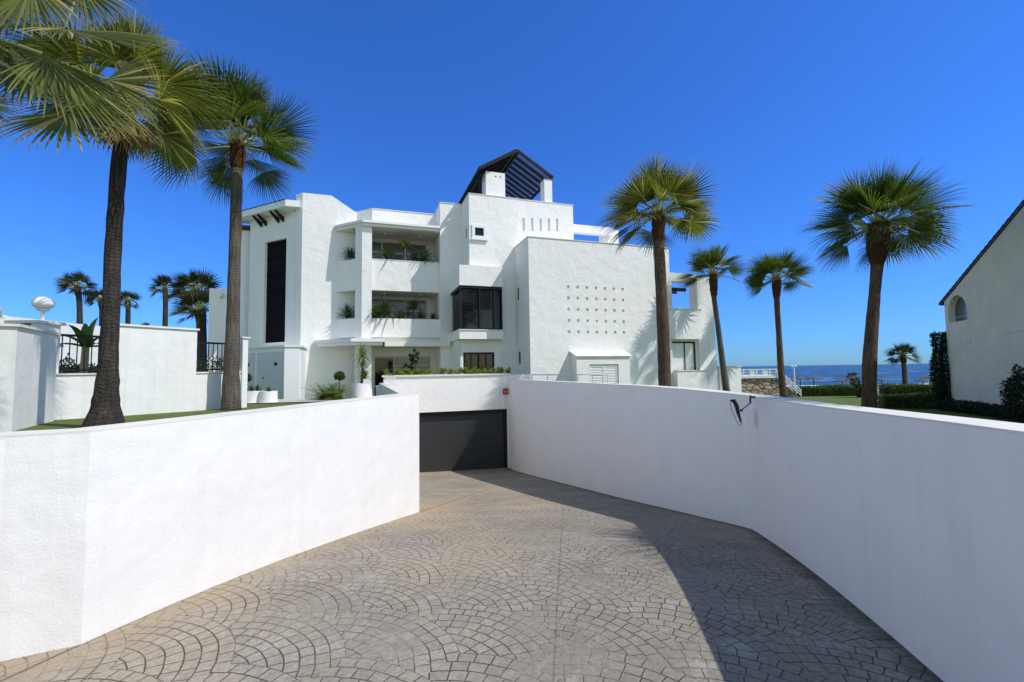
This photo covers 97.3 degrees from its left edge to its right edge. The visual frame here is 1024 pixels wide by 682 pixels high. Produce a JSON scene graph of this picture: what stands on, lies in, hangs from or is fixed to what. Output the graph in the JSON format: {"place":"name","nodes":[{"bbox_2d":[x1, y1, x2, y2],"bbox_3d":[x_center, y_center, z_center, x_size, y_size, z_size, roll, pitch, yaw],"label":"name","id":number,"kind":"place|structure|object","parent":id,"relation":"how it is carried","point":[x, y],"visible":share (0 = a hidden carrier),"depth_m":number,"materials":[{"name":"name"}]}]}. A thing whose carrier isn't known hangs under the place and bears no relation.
{"place":"outdoors","nodes":[
{"label":"outdoors","id":0,"kind":"place"},
{"bbox_2d":[0,468,943,681],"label":"driveway","id":1,"kind":"structure","parent":0,"point":[496,575],"depth_m":3.21,"materials":[{"name":"grey stone"}]},
{"bbox_2d":[73,640,109,656],"bbox_3d":[-2.611,1.920,2.799,0.170,0.028,0.170,-1,-4,0],"label":"drain cover","id":2,"kind":"object","parent":1,"relation":"on","point":[91,648],"visible":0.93,"depth_m":2.79,"materials":[{"name":"concrete"}]},
{"bbox_2d":[0,393,418,660],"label":"retaining wall","id":3,"kind":"structure","parent":1,"relation":"on","point":[104,529],"depth_m":3.45,"materials":[{"name":"paint"}]},
{"bbox_2d":[379,383,411,394],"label":"retaining wall","id":4,"kind":"structure","parent":1,"relation":"on","point":[386,389],"depth_m":11.21,"materials":[{"name":"paint"}]},
{"bbox_2d":[385,375,394,384],"bbox_3d":[-3.867,1.216,14.255,0.034,0.287,2.602,1,-4,-21],"label":"handrail","id":5,"kind":"object","parent":4,"relation":"on","point":[390,379],"visible":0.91,"depth_m":14.00,"materials":[{"name":"white metal"}]},
{"bbox_2d":[509,379,1023,681],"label":"retaining wall","id":6,"kind":"structure","parent":1,"relation":"on","point":[905,529],"depth_m":3.29,"materials":[{"name":"paint"}]},
{"bbox_2d":[730,395,754,424],"bbox_3d":[2.635,0.775,5.084,0.550,0.306,0.103,2,-5,-39],"label":"mirror","id":7,"kind":"object","parent":6,"relation":"attached to","point":[734,402],"visible":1,"depth_m":4.94,"materials":[{"name":"metal"}]},
{"bbox_2d":[0,0,1023,365],"label":"sky","id":8,"kind":"structure","parent":0,"point":[779,98],"materials":[{"name":"blue"}]},
{"bbox_2d":[16,396,1019,430],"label":"lawn","id":9,"kind":"structure","parent":0,"point":[77,423],"depth_m":12.35,"materials":[{"name":"green plant"}]},
{"bbox_2d":[0,323,60,431],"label":"entrance wall","id":10,"kind":"structure","parent":9,"relation":"on","point":[28,356],"depth_m":8.14,"materials":[{"name":"beige paint"}]},
{"bbox_2d":[4,320,65,372],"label":"lamp pillar","id":11,"kind":"structure","parent":9,"relation":"on","point":[51,326],"depth_m":9.62,"materials":[{"name":"beige paint"}]},
{"bbox_2d":[31,297,54,320],"bbox_3d":[-10.068,-0.681,9.673,0.370,0.534,0.370,-1,-4,0],"label":"globe lamp","id":12,"kind":"object","parent":11,"relation":"on","point":[42,305],"visible":0.98,"depth_m":9.60,"materials":[{"name":"white glass"}]},
{"bbox_2d":[0,308,99,366],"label":"wall","id":13,"kind":"structure","parent":9,"relation":"on","point":[67,329],"depth_m":28.16,"materials":[{"name":"beige paint"}]},
{"bbox_2d":[52,268,100,323],"bbox_3d":[-37.048,-0.634,38.209,3.248,11.268,3.111,-1,-4,0],"label":"distant palm","id":14,"kind":"object","parent":9,"relation":"on","point":[75,287],"visible":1,"depth_m":38.21,"materials":[{"name":"green plant"}]},
{"bbox_2d":[59,352,96,372],"bbox_3d":[-13.377,1.238,13.498,1.907,1.799,1.794,2,-5,-40],"label":"shrub","id":15,"kind":"object","parent":9,"relation":"on","point":[66,361],"visible":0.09,"depth_m":13.45,"materials":[{"name":"green plant"}]},
{"bbox_2d":[60,318,98,372],"bbox_3d":[-12.322,0.658,13.032,1.626,2.724,1.626,-1,-4,0],"label":"banana plant","id":16,"kind":"object","parent":9,"relation":"on","point":[86,329],"visible":0.6,"depth_m":12.96,"materials":[{"name":"green plant"}]},
{"bbox_2d":[83,288,101,325],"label":"distant palm","id":17,"kind":"object","parent":9,"relation":"on","point":[97,297],"visible":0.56,"depth_m":46.09,"materials":[{"name":"green plant"}]},
{"bbox_2d":[0,0,188,153],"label":"fan palm","id":18,"kind":"object","parent":9,"relation":"on","point":[47,71],"visible":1,"depth_m":5.60,"materials":[{"name":"green plant"}]},
{"bbox_2d":[0,2,237,427],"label":"fan palm","id":19,"kind":"object","parent":9,"relation":"on","point":[183,105],"visible":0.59,"depth_m":8.15,"materials":[{"name":"green plant"}]},
{"bbox_2d":[121,290,142,323],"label":"distant palm","id":20,"kind":"object","parent":9,"relation":"on","point":[126,304],"visible":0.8,"depth_m":44.23,"materials":[{"name":"green plant"}]},
{"bbox_2d":[54,323,250,419],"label":"boundary wall","id":21,"kind":"structure","parent":9,"relation":"on","point":[158,373],"depth_m":11.35,"materials":[{"name":"beige paint"}]},
{"bbox_2d":[59,334,99,372],"bbox_3d":[-9.771,0.293,10.209,0.055,0.870,1.158,-3,-4,28],"label":"railing fence","id":22,"kind":"object","parent":21,"relation":"on","point":[77,336],"visible":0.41,"depth_m":10.16,"materials":[{"name":"metal"}]},
{"bbox_2d":[196,342,224,371],"bbox_3d":[-8.363,0.457,12.797,0.055,0.830,1.214,-3,-4,28],"label":"railing fence","id":23,"kind":"object","parent":21,"relation":"on","point":[208,369],"visible":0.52,"depth_m":12.60,"materials":[{"name":"metal"}]},
{"bbox_2d":[147,273,179,326],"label":"distant palm","id":24,"kind":"object","parent":9,"relation":"on","point":[162,282],"visible":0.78,"depth_m":42.12,"materials":[{"name":"green plant"}]},
{"bbox_2d":[166,284,208,371],"bbox_3d":[-18.788,-0.041,27.120,3.233,6.992,3.642,-3,-4,25],"label":"distant palm","id":25,"kind":"object","parent":9,"relation":"on","point":[190,299],"visible":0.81,"depth_m":26.84,"materials":[{"name":"green plant"}]},
{"bbox_2d":[164,267,223,368],"bbox_3d":[-21.339,-0.653,30.135,3.348,8.832,3.434,-4,-5,38],"label":"distant palm","id":26,"kind":"object","parent":9,"relation":"on","point":[184,280],"visible":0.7,"depth_m":29.97,"materials":[{"name":"green plant"}]},
{"bbox_2d":[196,355,247,384],"bbox_3d":[-11.362,1.384,16.946,2.690,1.851,2.116,-1,-4,0],"label":"shrub","id":27,"kind":"object","parent":9,"relation":"on","point":[206,365],"visible":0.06,"depth_m":16.83,"materials":[{"name":"green plant"}]},
{"bbox_2d":[136,47,323,410],"bbox_3d":[-7.769,-2.952,12.762,4.137,9.758,5.048,-1,-4,0],"label":"fan palm","id":28,"kind":"object","parent":9,"relation":"on","point":[277,142],"visible":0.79,"depth_m":12.48,"materials":[{"name":"green plant"}]},
{"bbox_2d":[269,399,341,402],"bbox_3d":[-7.654,2.324,17.235,6.042,0.246,3.690,2,-5,-37],"label":"pebble bed","id":29,"kind":"object","parent":9,"relation":"on","point":[295,400],"visible":0.27,"depth_m":16.38,"materials":[{"name":"white gravel"}]},
{"bbox_2d":[247,373,251,381],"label":"potted plant","id":30,"kind":"object","parent":29,"relation":"on","point":[249,378],"visible":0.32,"depth_m":16.44,"materials":[{"name":"green plant"}]},
{"bbox_2d":[247,385,263,403],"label":"potted plant","id":31,"kind":"object","parent":29,"relation":"on","point":[252,396],"visible":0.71,"depth_m":15.40,"materials":[{"name":"white plant"}]},
{"bbox_2d":[258,386,277,403],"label":"potted plant","id":32,"kind":"object","parent":29,"relation":"on","point":[268,395],"visible":0.98,"depth_m":15.38,"materials":[{"name":"white plant"}]},
{"bbox_2d":[301,382,356,400],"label":"dwarf palm","id":33,"kind":"object","parent":29,"relation":"on","point":[331,393],"visible":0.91,"depth_m":16.76,"materials":[{"name":"green plant"}]},
{"bbox_2d":[333,370,344,396],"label":"potted plant","id":34,"kind":"object","parent":29,"relation":"on","point":[339,375],"visible":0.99,"depth_m":18.46,"materials":[{"name":"green plant"}]},
{"bbox_2d":[348,344,375,398],"bbox_3d":[-5.967,1.143,17.950,1.282,2.307,1.182,-1,-4,0],"label":"potted plant","id":35,"kind":"object","parent":29,"relation":"on","point":[361,389],"visible":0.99,"depth_m":17.76,"materials":[{"name":"green plant"}]},
{"bbox_2d":[375,386,378,395],"bbox_3d":[-5.022,1.983,17.113,0.260,0.576,0.260,-1,-4,0],"label":"white post","id":36,"kind":"object","parent":29,"relation":"on","point":[377,390],"visible":0.29,"depth_m":17.01,"materials":[{"name":"paint"}]},
{"bbox_2d":[382,373,530,471],"bbox_3d":[-2.068,3.192,17.085,5.560,3.870,1.250,0,-4,-18],"label":"garage entrance","id":37,"kind":"object","parent":9,"relation":"on","point":[463,421],"visible":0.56,"depth_m":16.69,"materials":[{"name":"paint"}]},
{"bbox_2d":[384,367,404,374],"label":"succulent clump","id":38,"kind":"object","parent":37,"relation":"in","point":[386,371],"visible":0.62,"depth_m":16.32,"materials":[{"name":"green plant"}]},
{"bbox_2d":[395,367,410,374],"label":"succulent clump","id":39,"kind":"object","parent":37,"relation":"in","point":[403,372],"visible":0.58,"depth_m":16.38,"materials":[{"name":"green plant"}]},
{"bbox_2d":[403,348,419,370],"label":"sapling","id":40,"kind":"object","parent":37,"relation":"on","point":[414,358],"visible":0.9,"depth_m":16.84,"materials":[{"name":"plant"}]},
{"bbox_2d":[403,368,428,374],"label":"succulent clump","id":41,"kind":"object","parent":37,"relation":"in","point":[417,371],"visible":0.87,"depth_m":16.56,"materials":[{"name":"green plant"}]},
{"bbox_2d":[424,368,435,374],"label":"succulent clump","id":42,"kind":"object","parent":37,"relation":"in","point":[429,370],"visible":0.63,"depth_m":16.77,"materials":[{"name":"green plant"}]},
{"bbox_2d":[439,367,452,373],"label":"succulent clump","id":43,"kind":"object","parent":37,"relation":"in","point":[442,370],"visible":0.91,"depth_m":16.93,"materials":[{"name":"green plant"}]},
{"bbox_2d":[448,368,460,373],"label":"succulent clump","id":44,"kind":"object","parent":37,"relation":"in","point":[456,371],"visible":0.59,"depth_m":17.05,"materials":[{"name":"green plant"}]},
{"bbox_2d":[419,413,503,471],"bbox_3d":[-2.253,3.819,16.600,4.090,2.156,0.090,0,-4,-18],"label":"garage door","id":45,"kind":"structure","parent":37,"relation":"in","point":[473,441],"depth_m":16.71,"materials":[{"name":"metal"}]},
{"bbox_2d":[459,367,479,373],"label":"succulent clump","id":46,"kind":"object","parent":37,"relation":"in","point":[471,371],"visible":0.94,"depth_m":17.20,"materials":[{"name":"green plant"}]},
{"bbox_2d":[473,367,486,373],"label":"succulent clump","id":47,"kind":"object","parent":37,"relation":"in","point":[480,372],"visible":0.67,"depth_m":17.26,"materials":[{"name":"green plant"}]},
{"bbox_2d":[482,366,500,373],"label":"succulent clump","id":48,"kind":"object","parent":37,"relation":"in","point":[492,370],"visible":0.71,"depth_m":17.45,"materials":[{"name":"green plant"}]},
{"bbox_2d":[503,388,507,408],"bbox_3d":[-0.247,2.189,17.096,0.190,0.780,0.104,0,-4,-18],"label":"alarm beacon","id":49,"kind":"object","parent":37,"relation":"attached to","point":[505,390],"visible":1,"depth_m":17.09,"materials":[{"name":"red plastic"}]},
{"bbox_2d":[500,366,512,374],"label":"succulent clump","id":50,"kind":"object","parent":37,"relation":"in","point":[508,370],"visible":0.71,"depth_m":17.68,"materials":[{"name":"green plant"}]},
{"bbox_2d":[516,374,607,382],"bbox_3d":[2.051,1.617,18.107,3.892,0.622,0.044,0,-4,-13],"label":"handrail","id":51,"kind":"object","parent":37,"relation":"attached to","point":[568,374],"visible":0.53,"depth_m":18.16,"materials":[{"name":"white metal"}]},
{"bbox_2d":[207,149,718,398],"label":"apartment building","id":52,"kind":"structure","parent":9,"relation":"on","point":[520,284],"depth_m":22.65,"materials":[{"name":"paint"}]},
{"bbox_2d":[247,353,254,390],"bbox_3d":[-12.550,1.669,21.452,0.850,2.180,0.043,-3,-4,27],"label":"store door","id":53,"kind":"structure","parent":52,"relation":"in","point":[251,356],"depth_m":21.36,"materials":[{"name":"grey paint"}]},
{"bbox_2d":[256,352,282,398],"bbox_3d":[-11.189,1.605,20.766,1.800,2.180,0.053,-3,-4,27],"label":"store door","id":54,"kind":"structure","parent":52,"relation":"in","point":[269,364],"depth_m":20.73,"materials":[{"name":"grey paint"}]},
{"bbox_2d":[266,239,286,342],"bbox_3d":[-12.229,-2.581,23.459,1.700,5.350,0.050,-3,-4,27],"label":"stair window","id":55,"kind":"structure","parent":52,"relation":"in","point":[276,251],"depth_m":23.50,"materials":[{"name":"black glass"}]},
{"bbox_2d":[334,303,354,318],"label":"agave plant","id":56,"kind":"object","parent":52,"relation":"on","point":[347,313],"visible":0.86,"depth_m":22.70,"materials":[{"name":"green plant"}]},
{"bbox_2d":[338,246,354,259],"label":"agave plant","id":57,"kind":"object","parent":52,"relation":"on","point":[349,252],"visible":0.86,"depth_m":22.92,"materials":[{"name":"green plant"}]},
{"bbox_2d":[371,303,386,318],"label":"agave plant","id":58,"kind":"object","parent":52,"relation":"on","point":[375,313],"visible":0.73,"depth_m":22.50,"materials":[{"name":"green plant"}]},
{"bbox_2d":[375,358,392,395],"bbox_3d":[-6.758,2.564,23.788,0.900,3.320,0.025,0,-4,-18],"label":"glazed door","id":59,"kind":"structure","parent":52,"relation":"in","point":[381,364],"depth_m":23.80,"materials":[{"name":"brown glass"}]},
{"bbox_2d":[372,295,403,318],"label":"agave plant","id":60,"kind":"object","parent":52,"relation":"on","point":[385,309],"visible":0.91,"depth_m":22.69,"materials":[{"name":"green plant"}]},
{"bbox_2d":[375,244,401,259],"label":"agave plant","id":61,"kind":"object","parent":52,"relation":"on","point":[387,254],"visible":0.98,"depth_m":23.03,"materials":[{"name":"green plant"}]},
{"bbox_2d":[372,240,426,261],"bbox_3d":[-6.559,-4.043,24.740,3.700,2.820,0.100,0,-4,-18],"label":"glazed door","id":62,"kind":"structure","parent":52,"relation":"in","point":[414,246],"depth_m":24.87,"materials":[{"name":"grey paint"}]},
{"bbox_2d":[372,298,426,337],"bbox_3d":[-6.516,-1.179,24.557,3.700,2.240,0.100,0,-4,-18],"label":"glazed door","id":63,"kind":"structure","parent":52,"relation":"in","point":[401,303],"depth_m":24.81,"materials":[{"name":"grey paint"}]},
{"bbox_2d":[394,307,410,318],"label":"agave plant","id":64,"kind":"object","parent":52,"relation":"on","point":[401,314],"visible":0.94,"depth_m":23.10,"materials":[{"name":"green plant"}]},
{"bbox_2d":[393,237,413,259],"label":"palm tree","id":65,"kind":"object","parent":52,"relation":"on","point":[404,244],"visible":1,"depth_m":23.34,"materials":[{"name":"green plant"}]},
{"bbox_2d":[406,250,419,260],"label":"agave plant","id":66,"kind":"object","parent":52,"relation":"on","point":[414,255],"visible":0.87,"depth_m":23.56,"materials":[{"name":"green plant"}]},
{"bbox_2d":[405,298,421,318],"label":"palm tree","id":67,"kind":"object","parent":52,"relation":"on","point":[414,304],"visible":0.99,"depth_m":23.32,"materials":[{"name":"green plant"}]},
{"bbox_2d":[412,308,428,318],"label":"agave plant","id":68,"kind":"object","parent":52,"relation":"on","point":[419,315],"visible":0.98,"depth_m":23.40,"materials":[{"name":"green plant"}]},
{"bbox_2d":[410,243,433,264],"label":"agave plant","id":69,"kind":"object","parent":52,"relation":"on","point":[423,256],"visible":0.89,"depth_m":23.50,"materials":[{"name":"green plant"}]},
{"bbox_2d":[451,285,502,331],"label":"corner window","id":70,"kind":"structure","parent":52,"relation":"in","point":[474,307],"depth_m":21.57,"materials":[{"name":"glass"}]},
{"bbox_2d":[463,352,493,373],"bbox_3d":[-1.604,1.177,21.650,1.540,1.260,0.090,0,-4,-18],"label":"window","id":71,"kind":"structure","parent":52,"relation":"in","point":[481,360],"depth_m":21.67,"materials":[{"name":"glass"}]},
{"bbox_2d":[471,224,487,240],"bbox_3d":[-1.621,-5.335,22.220,0.830,0.770,0.250,0,-4,-18],"label":"window","id":72,"kind":"structure","parent":52,"relation":"in","point":[477,233],"depth_m":22.20,"materials":[{"name":"white paint"}]},
{"bbox_2d":[672,341,695,372],"bbox_3d":[8.852,0.842,23.326,1.520,1.630,0.080,0,-4,-18],"label":"window","id":73,"kind":"structure","parent":52,"relation":"in","point":[684,356],"depth_m":23.36,"materials":[{"name":"glass"}]},
{"bbox_2d":[593,148,724,386],"bbox_3d":[5.418,-2.358,16.552,4.639,8.969,4.940,-1,-4,0],"label":"fan palm","id":74,"kind":"object","parent":9,"relation":"on","point":[654,182],"visible":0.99,"depth_m":16.25,"materials":[{"name":"green plant"}]},
{"bbox_2d":[674,243,752,390],"bbox_3d":[9.794,-1.058,22.064,3.386,7.667,3.443,-1,-4,0],"label":"fan palm","id":75,"kind":"object","parent":9,"relation":"on","point":[704,260],"visible":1,"depth_m":21.80,"materials":[{"name":"green plant"}]},
{"bbox_2d":[717,366,741,391],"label":"garden wall","id":76,"kind":"structure","parent":9,"relation":"on","point":[734,375],"depth_m":24.00,"materials":[{"name":"paint"}]},
{"bbox_2d":[741,375,798,396],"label":"stone terrace","id":77,"kind":"structure","parent":9,"relation":"on","point":[763,385],"depth_m":26.86,"materials":[{"name":"beige stone"}]},
{"bbox_2d":[741,369,776,375],"bbox_3d":[14.221,1.878,26.921,3.190,0.420,0.062,-1,-4,0],"label":"terrace railing","id":78,"kind":"object","parent":77,"relation":"on","point":[753,372],"visible":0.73,"depth_m":26.90,"materials":[{"name":"white metal"}]},
{"bbox_2d":[777,369,801,396],"bbox_3d":[16.466,2.532,26.777,1.394,1.770,0.060,-1,-4,0],"label":"stair railing","id":79,"kind":"object","parent":77,"relation":"on","point":[791,385],"visible":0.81,"depth_m":26.75,"materials":[{"name":"white paint"}]},
{"bbox_2d":[743,246,815,396],"bbox_3d":[13.817,-0.997,23.077,3.815,7.734,3.473,-1,-4,0],"label":"fan palm","id":80,"kind":"object","parent":9,"relation":"on","point":[774,266],"visible":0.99,"depth_m":22.97,"materials":[{"name":"green plant"}]},
{"bbox_2d":[790,365,796,393],"bbox_3d":[18.722,2.722,29.869,0.400,2.218,0.160,-1,-4,0],"label":"lamp post","id":81,"kind":"object","parent":9,"relation":"on","point":[794,376],"visible":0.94,"depth_m":29.87,"materials":[{"name":"white metal"}]},
{"bbox_2d":[792,383,879,396],"bbox_3d":[20.963,3.226,29.336,4.681,1.069,1.325,-2,-4,13],"label":"hedge","id":82,"kind":"object","parent":9,"relation":"on","point":[824,390],"visible":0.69,"depth_m":29.04,"materials":[{"name":"green plant"}]},
{"bbox_2d":[839,374,880,396],"bbox_3d":[18.473,2.347,23.874,2.125,1.304,2.122,-1,-4,0],"label":"cycad","id":83,"kind":"object","parent":9,"relation":"on","point":[858,387],"visible":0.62,"depth_m":23.81,"materials":[{"name":"green plant"}]},
{"bbox_2d":[795,155,975,407],"bbox_3d":[10.804,-1.464,13.125,4.300,7.295,4.110,-1,-4,0],"label":"fan palm","id":84,"kind":"object","parent":9,"relation":"on","point":[874,198],"visible":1,"depth_m":12.88,"materials":[{"name":"green plant"}]},
{"bbox_2d":[883,342,924,383],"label":"distant palm","id":85,"kind":"object","parent":9,"relation":"on","point":[903,350],"visible":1,"depth_m":30.83,"materials":[{"name":"green plant"}]},
{"bbox_2d":[877,383,949,394],"bbox_3d":[25.293,3.067,28.342,3.642,0.963,1.302,-2,-4,16],"label":"hedge","id":86,"kind":"object","parent":9,"relation":"on","point":[894,388],"visible":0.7,"depth_m":28.15,"materials":[{"name":"green plant"}]},
{"bbox_2d":[877,392,950,408],"bbox_3d":[14.155,2.132,15.887,2.043,0.717,1.046,-3,-4,25],"label":"hedge","id":87,"kind":"object","parent":9,"relation":"on","point":[915,400],"visible":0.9,"depth_m":15.66,"materials":[{"name":"green plant"}]},
{"bbox_2d":[928,331,951,407],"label":"ivy column","id":88,"kind":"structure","parent":9,"relation":"on","point":[941,380],"depth_m":15.34,"materials":[{"name":"green plant"}]},
{"bbox_2d":[937,398,1017,421],"bbox_3d":[13.320,1.948,11.894,0.937,0.591,6.082,-2,-4,20],"label":"hedge","id":89,"kind":"object","parent":9,"relation":"on","point":[982,408],"visible":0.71,"depth_m":13.16,"materials":[{"name":"green plant"}]},
{"bbox_2d":[938,200,1023,404],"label":"white house","id":90,"kind":"structure","parent":9,"relation":"on","point":[982,301],"depth_m":13.08,"materials":[{"name":"paint"}]},
{"bbox_2d":[954,296,966,321],"bbox_3d":[14.586,-1.068,14.549,0.055,0.897,1.105,-2,-4,21],"label":"arched window","id":91,"kind":"structure","parent":90,"relation":"in","point":[960,310],"depth_m":14.77,"materials":[{"name":"grey glass"}]},
{"bbox_2d":[997,364,1023,423],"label":"shrub","id":92,"kind":"object","parent":9,"relation":"on","point":[1014,396],"visible":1,"depth_m":9.61,"materials":[{"name":"green plant"}]},
{"bbox_2d":[741,364,938,385],"bbox_3d":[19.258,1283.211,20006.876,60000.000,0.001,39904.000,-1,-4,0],"label":"sea","id":93,"kind":"structure","parent":0,"point":[827,374],"depth_m":276.72,"materials":[{"name":"liquid"}]},
{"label":"beach","id":94,"kind":"structure","parent":0,"visible":0},
{"bbox_2d":[795,376,804,384],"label":"thatched parasol","id":95,"kind":"object","parent":94,"relation":"on","point":[800,377],"visible":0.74,"depth_m":94.08,"materials":[{"name":"brown wood"}]},
{"bbox_2d":[805,376,821,384],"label":"thatched parasol","id":96,"kind":"object","parent":94,"relation":"on","point":[813,377],"visible":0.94,"depth_m":89.00,"materials":[{"name":"brown plant"}]},
{"bbox_2d":[832,379,849,383],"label":"thatched parasol","id":97,"kind":"object","parent":94,"relation":"on","point":[839,380],"visible":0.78,"depth_m":86.95,"materials":[{"name":"brown wood"}]},
{"bbox_2d":[845,371,858,384],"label":"distant palm","id":98,"kind":"object","parent":94,"relation":"on","point":[850,375],"visible":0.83,"depth_m":61.63,"materials":[{"name":"green plant"}]},
{"bbox_2d":[877,378,889,383],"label":"thatched parasol","id":99,"kind":"object","parent":94,"relation":"on","point":[881,379],"visible":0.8,"depth_m":90.80,"materials":[{"name":"brown wood"}]},
{"bbox_2d":[914,378,929,382],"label":"thatched parasol","id":100,"kind":"object","parent":94,"relation":"on","point":[922,379],"visible":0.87,"depth_m":89.09,"materials":[{"name":"brown wood"}]}
]}

